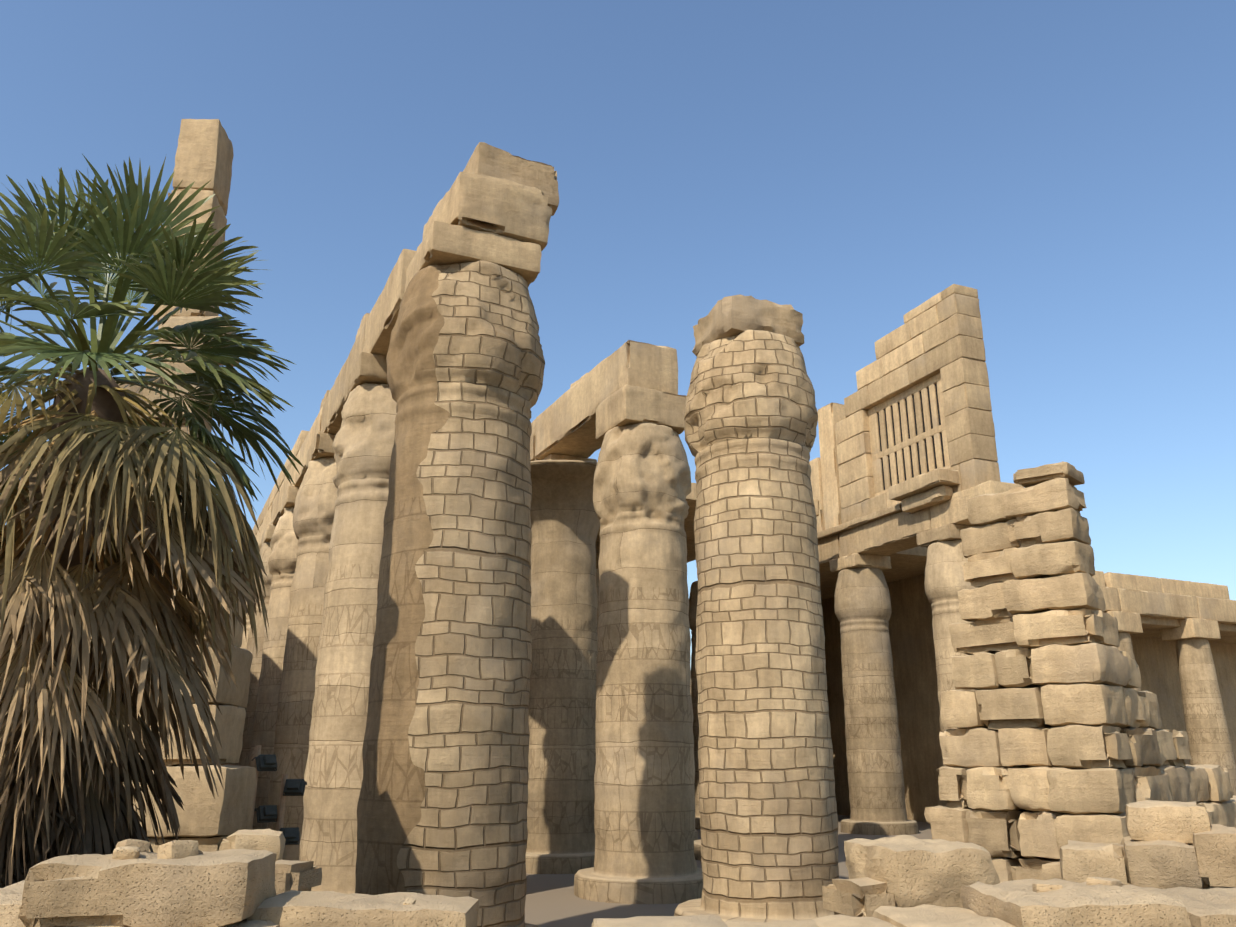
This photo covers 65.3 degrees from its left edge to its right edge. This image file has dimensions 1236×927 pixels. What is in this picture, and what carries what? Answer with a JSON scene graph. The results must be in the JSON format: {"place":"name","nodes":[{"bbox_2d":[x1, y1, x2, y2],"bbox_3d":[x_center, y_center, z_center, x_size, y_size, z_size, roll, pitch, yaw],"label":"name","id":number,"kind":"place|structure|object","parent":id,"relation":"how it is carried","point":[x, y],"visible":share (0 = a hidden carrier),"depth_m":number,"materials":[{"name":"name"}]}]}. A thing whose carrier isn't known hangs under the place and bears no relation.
{"place":"outdoors","nodes":[
{"label":"outdoors","id":0,"kind":"place"},
{"bbox_2d":[0,0,1235,669],"label":"sky","id":1,"kind":"structure","parent":0,"point":[847,164],"materials":[{"name":"blue"}]},
{"bbox_2d":[525,815,931,926],"bbox_3d":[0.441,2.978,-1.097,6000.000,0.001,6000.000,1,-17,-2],"label":"ground","id":2,"kind":"structure","parent":0,"point":[552,900],"depth_m":21.89,"materials":[{"name":"beige sand"}]},
{"bbox_2d":[1,119,256,852],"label":"stone pillar","id":3,"kind":"structure","parent":2,"relation":"on","point":[208,822],"depth_m":12.10,"materials":[{"name":"stone"}]},
{"bbox_2d":[0,154,304,866],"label":"palm tree","id":4,"kind":"object","parent":2,"relation":"on","point":[82,255],"depth_m":8.26,"materials":[{"name":"green plant"}]},
{"bbox_2d":[0,380,269,887],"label":"dead palm fronds","id":5,"kind":"object","parent":4,"relation":"attached to","point":[203,559],"visible":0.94,"depth_m":7.32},
{"bbox_2d":[250,745,306,844],"bbox_3d":[-5.103,5.728,13.629,1.140,3.351,0.483,1,-17,-2],"label":"floodlight stand","id":6,"kind":"object","parent":2,"relation":"on","point":[289,787],"visible":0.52,"depth_m":13.86,"materials":[{"name":"black metal"}]},
{"bbox_2d":[355,260,544,926],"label":"brick column","id":7,"kind":"structure","parent":2,"relation":"on","point":[442,805],"depth_m":15.69,"materials":[{"name":"stone"}]},
{"bbox_2d":[235,142,1235,764],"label":"stone beams","id":8,"kind":"structure","parent":7,"relation":"on","point":[497,206],"depth_m":26.86,"materials":[{"name":"stone"}]},
{"bbox_2d":[221,383,702,903],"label":"stone columns","id":9,"kind":"structure","parent":2,"relation":"on","point":[611,785],"depth_m":25.00,"materials":[{"name":"stone"}]},
{"bbox_2d":[115,381,818,590],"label":"enclosure wall roof","id":10,"kind":"structure","parent":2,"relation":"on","point":[691,498],"depth_m":45.02,"materials":[{"name":"stone"}]},
{"bbox_2d":[0,800,1235,926],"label":"blocks","id":11,"kind":"structure","parent":2,"relation":"on","point":[1172,863],"depth_m":4.78,"materials":[{"name":"stone"}]},
{"bbox_2d":[112,839,1121,904],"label":"rubble stones","id":12,"kind":"object","parent":11,"relation":"on","point":[134,848],"visible":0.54,"depth_m":4.67,"materials":[{"name":"stone"}]},
{"bbox_2d":[596,557,700,860],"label":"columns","id":13,"kind":"structure","parent":2,"relation":"on","point":[693,597],"depth_m":47.28,"materials":[{"name":"stone"}]},
{"bbox_2d":[674,330,838,921],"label":"brick column","id":14,"kind":"structure","parent":2,"relation":"on","point":[768,824],"depth_m":18.52,"materials":[{"name":"stone"}]},
{"bbox_2d":[809,284,1023,821],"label":"clerestory wall","id":15,"kind":"structure","parent":2,"relation":"on","point":[931,342],"depth_m":45.66,"materials":[{"name":"beige stone"}]},
{"bbox_2d":[877,383,944,489],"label":"clerestory window backing","id":16,"kind":"object","parent":15,"relation":"in","point":[909,437],"visible":0.15,"depth_m":43.83,"materials":[{"name":"brown stone"}]},
{"bbox_2d":[834,540,1235,834],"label":"columns","id":17,"kind":"structure","parent":2,"relation":"on","point":[862,607],"depth_m":44.10,"materials":[{"name":"stone"}]},
{"bbox_2d":[924,461,1235,884],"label":"ruined wall","id":18,"kind":"structure","parent":2,"relation":"on","point":[1055,741],"depth_m":9.96,"materials":[{"name":"stone"}]}
]}

